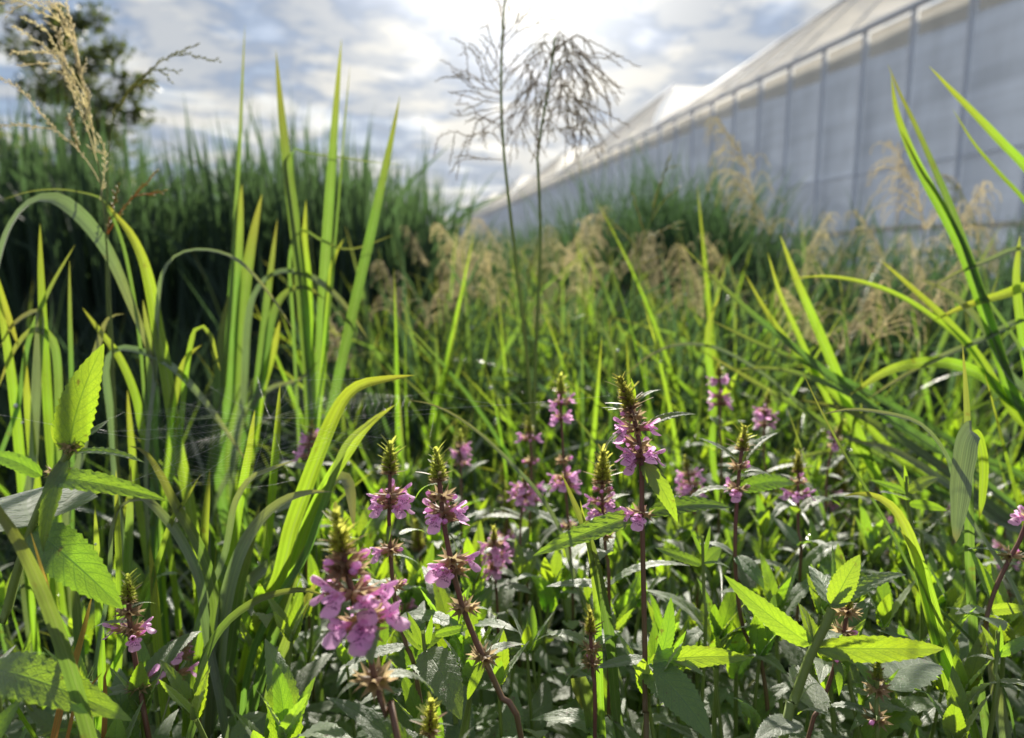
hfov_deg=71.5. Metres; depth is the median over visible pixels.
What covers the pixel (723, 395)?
woundwort
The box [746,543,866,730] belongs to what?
woundwort
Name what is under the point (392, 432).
woundwort
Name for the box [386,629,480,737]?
woundwort
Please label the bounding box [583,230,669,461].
plume grass
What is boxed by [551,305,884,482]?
grass tuft
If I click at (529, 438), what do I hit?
woundwort
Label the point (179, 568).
grass tuft
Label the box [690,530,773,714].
woundwort
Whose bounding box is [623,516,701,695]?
woundwort
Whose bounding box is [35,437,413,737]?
grass tuft
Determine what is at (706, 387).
grass tuft
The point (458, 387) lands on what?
grass tuft
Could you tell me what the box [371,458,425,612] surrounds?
woundwort
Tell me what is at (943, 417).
grass tuft
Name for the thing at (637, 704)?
grass tuft
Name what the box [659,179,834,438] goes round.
plume grass
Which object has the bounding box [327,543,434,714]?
woundwort
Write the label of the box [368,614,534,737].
woundwort
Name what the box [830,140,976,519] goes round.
plume grass
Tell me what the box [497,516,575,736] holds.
woundwort
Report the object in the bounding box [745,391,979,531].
grass tuft
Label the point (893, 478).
woundwort
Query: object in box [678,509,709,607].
woundwort
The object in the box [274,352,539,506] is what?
grass tuft
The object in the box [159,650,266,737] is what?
woundwort
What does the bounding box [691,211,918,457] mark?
plume grass
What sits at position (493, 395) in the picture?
grass tuft
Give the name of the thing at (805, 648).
woundwort
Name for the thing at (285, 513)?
grass tuft
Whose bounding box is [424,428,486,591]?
woundwort
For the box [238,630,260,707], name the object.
woundwort
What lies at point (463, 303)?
plume grass
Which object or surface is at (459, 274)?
plume grass
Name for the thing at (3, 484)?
grass tuft
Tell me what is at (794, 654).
woundwort
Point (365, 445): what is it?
grass tuft
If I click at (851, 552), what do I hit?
grass tuft
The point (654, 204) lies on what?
seed head grass
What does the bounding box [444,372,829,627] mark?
grass tuft
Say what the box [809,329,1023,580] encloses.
grass tuft
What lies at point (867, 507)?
grass tuft
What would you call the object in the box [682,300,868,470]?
grass tuft
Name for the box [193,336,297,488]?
grass tuft
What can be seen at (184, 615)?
undergrowth leaves
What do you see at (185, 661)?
grass tuft
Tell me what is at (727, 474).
woundwort
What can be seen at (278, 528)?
woundwort
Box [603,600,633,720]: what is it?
woundwort
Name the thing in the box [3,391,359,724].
grass tuft
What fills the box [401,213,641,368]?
hedge grass
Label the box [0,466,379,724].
grass tuft
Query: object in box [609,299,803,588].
grass tuft
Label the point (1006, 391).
grass tuft
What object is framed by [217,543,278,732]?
grass tuft
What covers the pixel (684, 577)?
grass tuft
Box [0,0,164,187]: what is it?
slender tree
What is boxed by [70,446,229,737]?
grass tuft
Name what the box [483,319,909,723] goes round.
grass tuft
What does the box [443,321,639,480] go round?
grass tuft
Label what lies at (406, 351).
tall meadow grass
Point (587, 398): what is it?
woundwort
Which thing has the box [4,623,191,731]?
grass tuft
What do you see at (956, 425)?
woundwort
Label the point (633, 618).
grass tuft
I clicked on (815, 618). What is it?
woundwort
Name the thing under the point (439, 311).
plume grass
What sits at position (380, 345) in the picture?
grass tuft
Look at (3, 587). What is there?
woundwort
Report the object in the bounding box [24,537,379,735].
grass tuft
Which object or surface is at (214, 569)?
grass tuft
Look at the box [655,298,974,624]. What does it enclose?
grass tuft
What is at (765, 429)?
woundwort
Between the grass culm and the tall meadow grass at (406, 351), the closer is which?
the grass culm
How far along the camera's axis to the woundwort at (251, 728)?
0.49 m
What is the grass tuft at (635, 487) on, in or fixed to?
on the ground at (174, 629)
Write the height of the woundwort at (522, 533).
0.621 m
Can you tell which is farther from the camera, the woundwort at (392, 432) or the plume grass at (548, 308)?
the plume grass at (548, 308)
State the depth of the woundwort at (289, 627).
0.59 m
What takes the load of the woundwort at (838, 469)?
on the ground at (174, 629)
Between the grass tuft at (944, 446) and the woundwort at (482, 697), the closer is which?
the woundwort at (482, 697)
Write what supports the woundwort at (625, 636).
on the ground at (174, 629)
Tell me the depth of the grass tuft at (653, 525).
1.23 m
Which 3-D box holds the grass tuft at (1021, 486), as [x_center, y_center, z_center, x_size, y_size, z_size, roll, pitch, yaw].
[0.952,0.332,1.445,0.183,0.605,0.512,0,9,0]
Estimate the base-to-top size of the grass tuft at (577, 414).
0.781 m
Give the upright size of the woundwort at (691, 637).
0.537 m
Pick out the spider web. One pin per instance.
(273, 429)
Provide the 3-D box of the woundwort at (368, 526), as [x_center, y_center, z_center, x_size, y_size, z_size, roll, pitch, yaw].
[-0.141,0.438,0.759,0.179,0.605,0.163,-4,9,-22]
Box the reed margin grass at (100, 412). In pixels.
[0,297,512,618]
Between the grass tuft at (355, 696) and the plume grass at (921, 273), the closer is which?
the grass tuft at (355, 696)
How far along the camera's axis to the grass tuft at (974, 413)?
1.76 m
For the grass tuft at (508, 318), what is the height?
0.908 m
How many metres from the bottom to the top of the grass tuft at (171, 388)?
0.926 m
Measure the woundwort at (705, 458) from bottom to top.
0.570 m
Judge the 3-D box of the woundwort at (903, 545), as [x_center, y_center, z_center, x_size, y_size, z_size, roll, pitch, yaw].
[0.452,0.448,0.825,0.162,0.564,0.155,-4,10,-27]
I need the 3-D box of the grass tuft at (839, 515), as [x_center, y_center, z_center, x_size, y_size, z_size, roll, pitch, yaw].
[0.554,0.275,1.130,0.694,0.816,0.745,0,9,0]
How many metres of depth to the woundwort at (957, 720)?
0.48 m
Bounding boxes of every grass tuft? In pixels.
[0,189,160,737]
[0,368,182,617]
[0,377,282,654]
[0,378,340,705]
[0,386,367,690]
[0,389,162,632]
[0,419,356,737]
[0,454,106,646]
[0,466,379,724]
[0,509,348,657]
[0,572,26,715]
[1,420,199,641]
[2,545,327,733]
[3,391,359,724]
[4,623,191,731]
[9,462,142,630]
[9,566,303,737]
[12,470,205,641]
[13,454,275,663]
[13,546,512,720]
[14,426,134,627]
[20,505,307,730]
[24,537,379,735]
[30,531,107,737]
[34,522,185,737]
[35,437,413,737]
[38,440,425,737]
[53,414,295,659]
[58,357,328,618]
[62,202,294,727]
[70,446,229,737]
[88,355,261,512]
[94,316,496,542]
[106,498,126,686]
[106,510,217,624]
[124,275,547,558]
[126,230,574,578]
[129,486,218,656]
[167,486,541,669]
[168,455,370,668]
[174,419,489,715]
[175,367,386,564]
[176,287,489,524]
[181,375,413,737]
[192,389,680,720]
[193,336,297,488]
[199,452,285,521]
[200,303,554,571]
[204,30,399,711]
[206,260,588,537]
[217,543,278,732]
[247,302,482,499]
[249,390,579,572]
[254,285,606,703]
[255,366,615,626]
[257,327,724,568]
[261,332,654,525]
[263,279,523,606]
[266,278,540,448]
[269,323,603,478]
[271,343,619,586]
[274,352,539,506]
[277,337,482,487]
[280,304,440,424]
[320,299,904,737]
[324,353,483,504]
[328,303,457,459]
[341,467,794,702]
[342,275,499,463]
[345,340,1010,586]
[347,438,455,516]
[362,301,655,500]
[364,304,769,617]
[370,293,700,664]
[374,358,794,630]
[375,229,557,596]
[377,403,578,719]
[396,297,568,443]
[398,231,650,441]
[398,318,798,735]
[402,240,646,630]
[404,370,747,625]
[406,400,628,726]
[412,476,1018,737]
[417,256,575,448]
[417,277,817,517]
[421,313,606,483]
[427,339,862,659]
[429,284,649,457]
[431,282,693,400]
[435,270,801,594]
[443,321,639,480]
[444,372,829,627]
[448,245,704,511]
[451,330,822,566]
[454,335,775,595]
[460,375,682,730]
[463,373,875,621]
[468,494,784,718]
[478,323,851,535]
[482,248,605,417]
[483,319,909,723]
[486,401,805,607]
[488,286,686,470]
[492,235,689,493]
[493,360,878,562]
[514,292,1023,673]
[514,302,750,487]
[518,343,827,490]
[537,299,906,636]
[537,305,883,530]
[541,374,875,624]
[543,246,751,409]
[546,268,842,637]
[547,327,912,682]
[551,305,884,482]
[554,258,841,453]
[556,406,899,669]
[556,547,895,625]
[557,254,808,569]
[557,439,854,559]
[561,473,624,737]
[579,342,806,604]
[584,295,660,387]
[585,371,948,675]
[594,204,940,589]
[604,312,752,519]
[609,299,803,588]
[610,400,842,573]
[614,464,806,537]
[617,392,814,556]
[622,292,820,415]
[623,236,1023,736]
[623,509,974,707]
[637,359,990,576]
[639,365,806,692]
[651,332,876,570]
[652,266,1020,634]
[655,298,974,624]
[661,268,893,434]
[667,289,946,622]
[677,274,1020,629]
[679,185,1020,570]
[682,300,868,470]
[701,383,871,583]
[704,392,981,529]
[718,375,1023,677]
[723,484,1022,587]
[740,368,1022,672]
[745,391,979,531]
[748,464,876,634]
[751,384,988,644]
[774,394,926,558]
[779,376,1023,630]
[784,411,921,477]
[790,66,1023,737]
[807,410,852,525]
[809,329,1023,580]
[814,391,1022,547]
[816,292,1023,620]
[816,375,1001,555]
[821,345,1023,737]
[826,292,1023,602]
[844,491,1011,737]
[856,361,1023,511]
[881,313,1023,500]
[890,296,1022,516]
[923,356,1018,538]
[942,485,1023,546]
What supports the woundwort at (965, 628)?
on the ground at (174, 629)
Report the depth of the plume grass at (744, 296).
2.65 m
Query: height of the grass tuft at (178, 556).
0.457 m
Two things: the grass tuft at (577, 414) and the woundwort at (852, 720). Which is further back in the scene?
the grass tuft at (577, 414)
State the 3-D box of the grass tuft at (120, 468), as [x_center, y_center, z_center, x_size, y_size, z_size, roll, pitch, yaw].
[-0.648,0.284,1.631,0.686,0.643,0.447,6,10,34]
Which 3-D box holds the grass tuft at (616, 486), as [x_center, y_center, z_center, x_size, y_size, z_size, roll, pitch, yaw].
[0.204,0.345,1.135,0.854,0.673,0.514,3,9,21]
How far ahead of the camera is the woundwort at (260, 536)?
0.90 m
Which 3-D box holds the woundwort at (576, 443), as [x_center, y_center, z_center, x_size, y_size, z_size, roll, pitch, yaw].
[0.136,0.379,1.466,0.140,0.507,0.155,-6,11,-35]
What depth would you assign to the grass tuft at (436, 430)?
1.09 m
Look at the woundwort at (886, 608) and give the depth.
0.58 m
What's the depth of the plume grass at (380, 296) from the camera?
1.60 m
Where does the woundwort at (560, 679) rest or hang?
on the ground at (174, 629)
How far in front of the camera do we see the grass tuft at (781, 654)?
1.35 m
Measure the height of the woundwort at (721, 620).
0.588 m
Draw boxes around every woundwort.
[0,344,167,737]
[0,562,36,711]
[0,575,77,737]
[0,645,131,737]
[3,631,55,737]
[4,697,77,736]
[24,641,73,737]
[25,600,155,719]
[66,666,184,737]
[73,568,199,737]
[77,655,96,737]
[95,668,143,737]
[104,623,181,716]
[110,637,178,737]
[110,669,154,728]
[112,561,177,737]
[133,613,181,737]
[157,627,201,722]
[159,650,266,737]
[176,552,264,736]
[177,564,356,730]
[181,592,239,737]
[217,515,354,677]
[224,611,266,724]
[229,581,333,737]
[230,658,257,692]
[234,710,316,737]
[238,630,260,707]
[238,632,278,691]
[239,520,348,703]
[255,542,355,727]
[257,639,351,737]
[262,593,351,732]
[275,419,332,701]
[280,554,331,733]
[298,504,371,716]
[299,501,386,729]
[302,633,370,737]
[309,502,433,737]
[309,600,363,713]
[315,509,372,718]
[323,493,365,715]
[326,697,472,737]
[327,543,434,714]
[343,435,465,736]
[343,462,364,615]
[348,426,386,544]
[349,475,410,688]
[351,616,426,731]
[355,513,399,723]
[355,551,398,728]
[356,556,423,733]
[360,641,428,704]
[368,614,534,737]
[370,475,419,573]
[371,427,414,521]
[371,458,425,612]
[377,533,437,645]
[380,561,479,713]
[382,423,462,554]
[384,538,494,707]
[385,564,494,710]
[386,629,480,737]
[395,677,433,737]
[398,429,459,575]
[402,515,434,646]
[403,611,467,719]
[410,692,452,737]
[415,440,523,737]
[415,515,525,733]
[421,566,542,737]
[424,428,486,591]
[433,583,526,737]
[439,597,498,737]
[443,448,479,539]
[450,421,473,583]
[453,493,490,599]
[456,546,526,725]
[457,520,547,737]
[464,524,548,649]
[471,472,528,602]
[474,538,559,729]
[480,467,553,700]
[484,461,535,616]
[485,414,556,732]
[486,479,525,691]
[486,630,528,737]
[492,561,558,728]
[493,549,592,736]
[496,517,514,654]
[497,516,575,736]
[497,611,582,737]
[509,530,633,737]
[510,605,553,737]
[521,503,597,731]
[522,372,612,678]
[528,422,573,624]
[531,530,650,690]
[532,621,681,737]
[533,372,750,737]
[534,441,568,610]
[536,396,572,505]
[536,449,611,624]
[537,552,621,737]
[539,603,617,737]
[541,556,619,705]
[542,557,638,690]
[545,593,630,737]
[547,442,688,718]
[550,569,633,737]
[556,389,590,628]
[556,462,662,692]
[561,574,665,735]
[563,422,608,657]
[565,438,613,498]
[578,418,652,567]
[578,560,679,737]
[580,507,647,678]
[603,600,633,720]
[608,631,655,737]
[610,450,653,559]
[615,495,683,716]
[616,619,702,737]
[619,540,674,716]
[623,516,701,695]
[623,531,710,726]
[628,438,731,633]
[629,592,708,737]
[634,603,732,737]
[638,527,710,732]
[640,548,747,737]
[646,578,749,737]
[651,510,733,724]
[651,593,752,737]
[654,419,711,582]
[655,424,747,569]
[656,464,696,577]
[656,527,728,737]
[657,632,735,737]
[664,453,729,682]
[671,416,755,616]
[672,557,784,732]
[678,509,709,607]
[684,525,756,734]
[686,362,757,604]
[690,421,794,737]
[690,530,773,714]
[709,524,794,721]
[711,432,738,533]
[715,430,741,533]
[718,553,830,737]
[719,387,810,667]
[723,448,795,583]
[723,585,820,737]
[724,546,943,737]
[724,553,799,708]
[725,494,784,732]
[734,594,791,737]
[736,564,874,737]
[745,396,828,617]
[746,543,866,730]
[752,512,847,722]
[754,448,854,689]
[770,517,875,731]
[773,450,880,643]
[773,477,794,608]
[774,469,810,644]
[775,424,796,517]
[783,573,887,737]
[787,419,867,612]
[789,604,946,737]
[792,467,824,621]
[793,533,894,701]
[797,594,867,712]
[800,598,870,734]
[802,456,844,622]
[802,503,886,728]
[803,567,828,727]
[806,601,862,737]
[821,568,914,737]
[827,579,927,736]
[829,657,943,737]
[836,470,857,561]
[840,413,888,624]
[840,523,897,701]
[844,639,959,737]
[849,378,896,562]
[850,589,974,737]
[854,463,885,554]
[861,551,968,737]
[861,560,964,736]
[862,620,938,737]
[870,466,946,728]
[876,629,1023,709]
[883,574,969,737]
[885,407,993,591]
[885,478,903,630]
[886,526,935,695]
[887,525,928,638]
[896,566,980,737]
[907,447,950,569]
[910,470,988,700]
[913,464,951,584]
[913,522,989,622]
[922,532,1022,642]
[923,563,1023,737]
[923,586,999,737]
[924,428,999,554]
[926,666,989,737]
[934,443,1010,604]
[941,555,1023,737]
[943,457,1023,707]
[946,505,1023,705]
[962,625,1023,737]
[974,433,1022,572]
[975,414,1009,560]
[976,488,1023,713]
[977,572,1023,732]
[981,670,1023,731]
[986,648,1023,732]
[989,633,1023,737]
[992,489,1023,737]
[1010,725,1023,734]
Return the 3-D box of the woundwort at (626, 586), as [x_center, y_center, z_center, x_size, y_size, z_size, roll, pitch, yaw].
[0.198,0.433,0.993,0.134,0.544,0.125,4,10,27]
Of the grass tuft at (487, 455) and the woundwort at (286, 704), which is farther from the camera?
the grass tuft at (487, 455)
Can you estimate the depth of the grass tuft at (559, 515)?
1.12 m
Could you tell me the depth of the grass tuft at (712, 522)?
1.36 m
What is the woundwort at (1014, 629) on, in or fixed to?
on the ground at (174, 629)
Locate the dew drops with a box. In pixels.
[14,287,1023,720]
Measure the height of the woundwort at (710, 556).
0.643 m
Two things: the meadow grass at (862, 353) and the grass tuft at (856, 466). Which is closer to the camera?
the grass tuft at (856, 466)
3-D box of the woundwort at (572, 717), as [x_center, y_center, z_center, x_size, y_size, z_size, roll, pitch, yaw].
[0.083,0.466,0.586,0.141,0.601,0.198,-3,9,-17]
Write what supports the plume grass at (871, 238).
on the ground at (174, 629)
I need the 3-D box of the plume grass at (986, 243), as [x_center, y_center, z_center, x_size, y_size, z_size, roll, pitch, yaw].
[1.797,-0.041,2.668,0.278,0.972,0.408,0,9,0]
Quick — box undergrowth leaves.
[0,425,1023,737]
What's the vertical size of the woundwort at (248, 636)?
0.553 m
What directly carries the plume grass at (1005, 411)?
on the ground at (174, 629)
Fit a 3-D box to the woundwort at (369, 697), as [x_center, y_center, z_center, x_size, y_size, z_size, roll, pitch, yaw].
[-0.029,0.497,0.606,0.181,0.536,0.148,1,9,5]
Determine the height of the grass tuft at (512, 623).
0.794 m
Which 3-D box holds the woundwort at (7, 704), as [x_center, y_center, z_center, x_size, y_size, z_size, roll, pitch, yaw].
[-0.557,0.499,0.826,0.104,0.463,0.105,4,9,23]
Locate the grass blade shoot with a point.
(59, 638)
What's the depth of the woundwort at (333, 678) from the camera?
0.84 m
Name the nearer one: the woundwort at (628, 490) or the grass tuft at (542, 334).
the woundwort at (628, 490)
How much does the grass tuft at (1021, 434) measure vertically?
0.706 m
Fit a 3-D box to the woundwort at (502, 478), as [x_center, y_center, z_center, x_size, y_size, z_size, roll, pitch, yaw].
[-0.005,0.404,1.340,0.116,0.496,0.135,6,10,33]
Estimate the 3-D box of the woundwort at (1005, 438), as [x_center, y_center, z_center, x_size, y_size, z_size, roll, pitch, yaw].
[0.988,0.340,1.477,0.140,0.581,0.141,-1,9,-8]
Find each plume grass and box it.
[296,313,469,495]
[303,281,514,454]
[360,223,490,373]
[369,261,467,459]
[390,253,504,415]
[391,218,481,350]
[399,226,499,354]
[411,256,483,318]
[417,253,515,399]
[419,242,538,455]
[432,219,549,451]
[432,250,489,370]
[462,213,602,384]
[493,226,619,444]
[510,225,561,351]
[518,279,625,426]
[539,244,668,434]
[556,263,607,372]
[569,206,616,359]
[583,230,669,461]
[621,117,772,382]
[623,266,701,368]
[635,233,745,400]
[653,283,826,530]
[657,243,793,434]
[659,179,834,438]
[682,281,938,531]
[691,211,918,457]
[697,234,764,332]
[724,280,897,531]
[726,277,801,373]
[769,240,903,422]
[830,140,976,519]
[833,181,1015,505]
[838,266,901,359]
[843,209,1023,519]
[852,174,1019,523]
[874,251,991,538]
[887,233,946,379]
[887,266,951,407]
[938,227,1014,402]
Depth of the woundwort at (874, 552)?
0.77 m
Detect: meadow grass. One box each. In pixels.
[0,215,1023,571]
[0,215,1023,597]
[387,239,1023,476]
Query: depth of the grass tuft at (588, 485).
1.08 m
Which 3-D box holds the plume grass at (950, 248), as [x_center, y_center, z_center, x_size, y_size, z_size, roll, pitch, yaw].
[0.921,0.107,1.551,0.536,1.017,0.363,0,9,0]
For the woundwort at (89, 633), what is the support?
on the ground at (174, 629)
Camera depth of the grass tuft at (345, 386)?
1.71 m
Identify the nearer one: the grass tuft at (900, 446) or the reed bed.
the grass tuft at (900, 446)
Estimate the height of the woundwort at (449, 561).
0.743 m
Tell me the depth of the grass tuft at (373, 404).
1.50 m
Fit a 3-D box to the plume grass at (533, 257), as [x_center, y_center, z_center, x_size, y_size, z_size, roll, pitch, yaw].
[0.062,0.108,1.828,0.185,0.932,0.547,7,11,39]
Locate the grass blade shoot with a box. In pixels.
[0,506,97,737]
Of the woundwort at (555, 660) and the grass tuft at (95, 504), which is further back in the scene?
the grass tuft at (95, 504)
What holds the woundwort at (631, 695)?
on the ground at (174, 629)
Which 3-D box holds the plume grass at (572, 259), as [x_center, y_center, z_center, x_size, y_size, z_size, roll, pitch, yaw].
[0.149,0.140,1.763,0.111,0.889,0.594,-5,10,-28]
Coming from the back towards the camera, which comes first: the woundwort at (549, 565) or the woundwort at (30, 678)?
the woundwort at (549, 565)
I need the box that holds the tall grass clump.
[495,132,1023,480]
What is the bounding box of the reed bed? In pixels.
[0,38,518,454]
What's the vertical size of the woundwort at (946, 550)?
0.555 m
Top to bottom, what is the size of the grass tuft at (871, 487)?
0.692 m
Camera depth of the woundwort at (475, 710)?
0.69 m
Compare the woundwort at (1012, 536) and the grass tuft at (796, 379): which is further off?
the grass tuft at (796, 379)
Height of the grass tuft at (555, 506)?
0.626 m
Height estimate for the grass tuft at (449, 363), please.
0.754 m
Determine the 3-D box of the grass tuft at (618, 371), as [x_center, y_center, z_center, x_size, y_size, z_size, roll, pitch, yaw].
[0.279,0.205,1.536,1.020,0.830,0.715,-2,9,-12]
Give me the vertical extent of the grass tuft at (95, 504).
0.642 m
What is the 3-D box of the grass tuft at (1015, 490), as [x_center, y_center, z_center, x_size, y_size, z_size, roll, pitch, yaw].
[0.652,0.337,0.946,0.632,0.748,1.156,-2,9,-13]
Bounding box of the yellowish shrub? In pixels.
[0,121,134,183]
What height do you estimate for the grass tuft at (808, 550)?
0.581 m
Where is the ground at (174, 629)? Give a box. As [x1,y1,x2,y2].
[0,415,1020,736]
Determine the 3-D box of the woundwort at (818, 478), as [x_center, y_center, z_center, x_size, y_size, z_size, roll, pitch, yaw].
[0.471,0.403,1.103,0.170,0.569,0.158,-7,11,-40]
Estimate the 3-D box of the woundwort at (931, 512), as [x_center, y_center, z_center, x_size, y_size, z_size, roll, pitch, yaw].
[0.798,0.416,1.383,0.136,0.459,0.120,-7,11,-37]
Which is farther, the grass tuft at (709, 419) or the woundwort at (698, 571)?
the grass tuft at (709, 419)
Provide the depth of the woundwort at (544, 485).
1.33 m
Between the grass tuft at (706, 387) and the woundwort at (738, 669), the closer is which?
the woundwort at (738, 669)
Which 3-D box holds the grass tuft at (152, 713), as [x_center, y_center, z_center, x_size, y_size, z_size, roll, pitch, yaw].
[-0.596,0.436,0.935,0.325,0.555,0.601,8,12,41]
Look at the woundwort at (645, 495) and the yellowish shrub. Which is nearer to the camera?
the woundwort at (645, 495)
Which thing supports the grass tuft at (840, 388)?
on the ground at (174, 629)
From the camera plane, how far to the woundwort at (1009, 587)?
0.99 m
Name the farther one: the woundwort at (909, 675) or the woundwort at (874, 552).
the woundwort at (874, 552)
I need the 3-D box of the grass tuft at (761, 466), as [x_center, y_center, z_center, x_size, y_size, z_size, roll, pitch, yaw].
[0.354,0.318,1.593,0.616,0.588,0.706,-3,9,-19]
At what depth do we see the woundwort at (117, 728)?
0.48 m
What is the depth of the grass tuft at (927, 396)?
1.57 m
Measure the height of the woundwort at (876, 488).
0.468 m
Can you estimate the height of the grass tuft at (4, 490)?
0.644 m
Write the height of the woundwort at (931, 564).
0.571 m
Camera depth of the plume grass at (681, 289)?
2.85 m
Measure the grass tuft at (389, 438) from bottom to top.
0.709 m
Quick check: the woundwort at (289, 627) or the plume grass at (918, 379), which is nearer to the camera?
the woundwort at (289, 627)
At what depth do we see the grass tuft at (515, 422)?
1.50 m
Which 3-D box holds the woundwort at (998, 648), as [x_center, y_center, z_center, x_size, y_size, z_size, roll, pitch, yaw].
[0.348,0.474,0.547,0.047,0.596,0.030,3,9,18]
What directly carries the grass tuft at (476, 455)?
on the ground at (174, 629)
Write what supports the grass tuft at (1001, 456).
on the ground at (174, 629)
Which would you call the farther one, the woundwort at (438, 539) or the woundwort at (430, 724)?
the woundwort at (438, 539)
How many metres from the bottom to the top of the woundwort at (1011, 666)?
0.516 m
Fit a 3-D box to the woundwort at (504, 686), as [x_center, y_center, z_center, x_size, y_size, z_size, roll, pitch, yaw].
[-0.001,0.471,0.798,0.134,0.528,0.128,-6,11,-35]
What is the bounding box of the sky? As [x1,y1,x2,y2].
[0,0,941,244]
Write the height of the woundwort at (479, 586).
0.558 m
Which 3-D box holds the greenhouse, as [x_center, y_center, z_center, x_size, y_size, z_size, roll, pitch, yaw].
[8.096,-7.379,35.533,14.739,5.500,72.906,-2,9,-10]
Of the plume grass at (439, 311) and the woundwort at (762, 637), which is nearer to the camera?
the woundwort at (762, 637)
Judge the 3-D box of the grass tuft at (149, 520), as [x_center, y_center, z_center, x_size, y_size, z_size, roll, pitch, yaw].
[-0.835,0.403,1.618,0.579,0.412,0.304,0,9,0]
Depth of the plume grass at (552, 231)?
2.87 m
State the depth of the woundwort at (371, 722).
0.39 m
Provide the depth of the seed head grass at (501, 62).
0.92 m
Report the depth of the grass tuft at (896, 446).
1.32 m
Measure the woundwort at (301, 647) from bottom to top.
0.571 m
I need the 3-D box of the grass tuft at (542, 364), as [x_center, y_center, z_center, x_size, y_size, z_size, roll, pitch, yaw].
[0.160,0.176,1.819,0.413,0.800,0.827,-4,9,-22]
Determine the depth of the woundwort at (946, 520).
1.05 m
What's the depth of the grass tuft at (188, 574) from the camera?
1.36 m
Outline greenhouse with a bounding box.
[456,0,1023,310]
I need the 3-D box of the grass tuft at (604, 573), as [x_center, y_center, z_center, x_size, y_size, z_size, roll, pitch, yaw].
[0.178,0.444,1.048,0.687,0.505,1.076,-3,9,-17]
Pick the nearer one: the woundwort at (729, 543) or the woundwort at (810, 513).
the woundwort at (729, 543)
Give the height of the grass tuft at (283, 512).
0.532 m
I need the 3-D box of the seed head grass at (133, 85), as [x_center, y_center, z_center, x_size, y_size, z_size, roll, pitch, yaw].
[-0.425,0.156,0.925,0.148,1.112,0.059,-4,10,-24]
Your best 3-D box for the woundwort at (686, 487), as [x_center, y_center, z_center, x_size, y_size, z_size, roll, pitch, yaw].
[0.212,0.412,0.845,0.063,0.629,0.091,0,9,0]
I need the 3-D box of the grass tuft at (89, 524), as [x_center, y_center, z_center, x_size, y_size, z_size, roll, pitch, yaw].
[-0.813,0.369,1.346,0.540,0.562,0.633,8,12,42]
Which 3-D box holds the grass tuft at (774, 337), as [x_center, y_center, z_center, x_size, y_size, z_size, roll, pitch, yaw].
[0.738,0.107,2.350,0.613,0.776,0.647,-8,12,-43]
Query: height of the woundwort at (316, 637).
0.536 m
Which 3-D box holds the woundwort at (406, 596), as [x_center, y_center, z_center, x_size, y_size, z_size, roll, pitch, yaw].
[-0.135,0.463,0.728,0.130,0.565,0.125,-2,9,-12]
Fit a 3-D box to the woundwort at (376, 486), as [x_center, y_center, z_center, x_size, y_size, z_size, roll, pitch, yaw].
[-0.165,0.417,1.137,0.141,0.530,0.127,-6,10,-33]
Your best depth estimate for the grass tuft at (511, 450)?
1.42 m
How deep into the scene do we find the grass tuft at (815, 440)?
1.87 m
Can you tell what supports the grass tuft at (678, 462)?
on the ground at (174, 629)
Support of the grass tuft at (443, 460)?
on the ground at (174, 629)
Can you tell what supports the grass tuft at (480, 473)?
on the ground at (174, 629)
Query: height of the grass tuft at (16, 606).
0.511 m
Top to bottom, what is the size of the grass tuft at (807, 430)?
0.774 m
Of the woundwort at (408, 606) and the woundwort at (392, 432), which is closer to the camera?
the woundwort at (408, 606)
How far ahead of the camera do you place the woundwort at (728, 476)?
1.44 m
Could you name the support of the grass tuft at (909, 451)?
on the ground at (174, 629)
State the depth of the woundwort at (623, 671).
0.67 m
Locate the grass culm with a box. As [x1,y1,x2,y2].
[804,376,1015,737]
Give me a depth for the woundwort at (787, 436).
1.49 m
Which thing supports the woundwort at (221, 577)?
on the ground at (174, 629)
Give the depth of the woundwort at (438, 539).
0.81 m
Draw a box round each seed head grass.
[0,0,124,532]
[65,116,168,388]
[106,43,221,396]
[433,0,555,682]
[491,30,640,679]
[606,155,683,543]
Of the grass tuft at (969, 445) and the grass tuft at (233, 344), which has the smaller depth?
the grass tuft at (969, 445)
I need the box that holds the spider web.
[9,369,601,487]
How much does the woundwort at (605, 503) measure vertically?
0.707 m
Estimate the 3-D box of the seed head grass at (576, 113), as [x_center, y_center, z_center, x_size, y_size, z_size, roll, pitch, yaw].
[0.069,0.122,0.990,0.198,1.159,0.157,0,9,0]
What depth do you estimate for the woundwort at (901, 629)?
0.68 m
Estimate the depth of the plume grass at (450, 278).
2.46 m
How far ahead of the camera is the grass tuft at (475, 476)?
1.32 m
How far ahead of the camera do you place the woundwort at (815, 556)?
0.68 m
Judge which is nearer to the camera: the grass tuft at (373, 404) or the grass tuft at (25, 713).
the grass tuft at (25, 713)
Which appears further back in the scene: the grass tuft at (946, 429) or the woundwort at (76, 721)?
the grass tuft at (946, 429)
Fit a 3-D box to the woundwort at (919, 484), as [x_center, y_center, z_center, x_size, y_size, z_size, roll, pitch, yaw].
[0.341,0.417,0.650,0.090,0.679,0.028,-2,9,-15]
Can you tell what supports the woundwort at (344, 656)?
on the ground at (174, 629)
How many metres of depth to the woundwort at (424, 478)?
1.15 m
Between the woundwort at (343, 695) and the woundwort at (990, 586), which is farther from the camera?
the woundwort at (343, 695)
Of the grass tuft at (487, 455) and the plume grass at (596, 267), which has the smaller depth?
the grass tuft at (487, 455)
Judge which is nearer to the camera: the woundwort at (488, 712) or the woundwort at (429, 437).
the woundwort at (488, 712)
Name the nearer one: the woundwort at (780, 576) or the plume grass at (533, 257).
the woundwort at (780, 576)
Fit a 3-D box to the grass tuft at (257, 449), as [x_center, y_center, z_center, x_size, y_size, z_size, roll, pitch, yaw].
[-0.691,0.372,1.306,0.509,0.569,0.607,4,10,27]

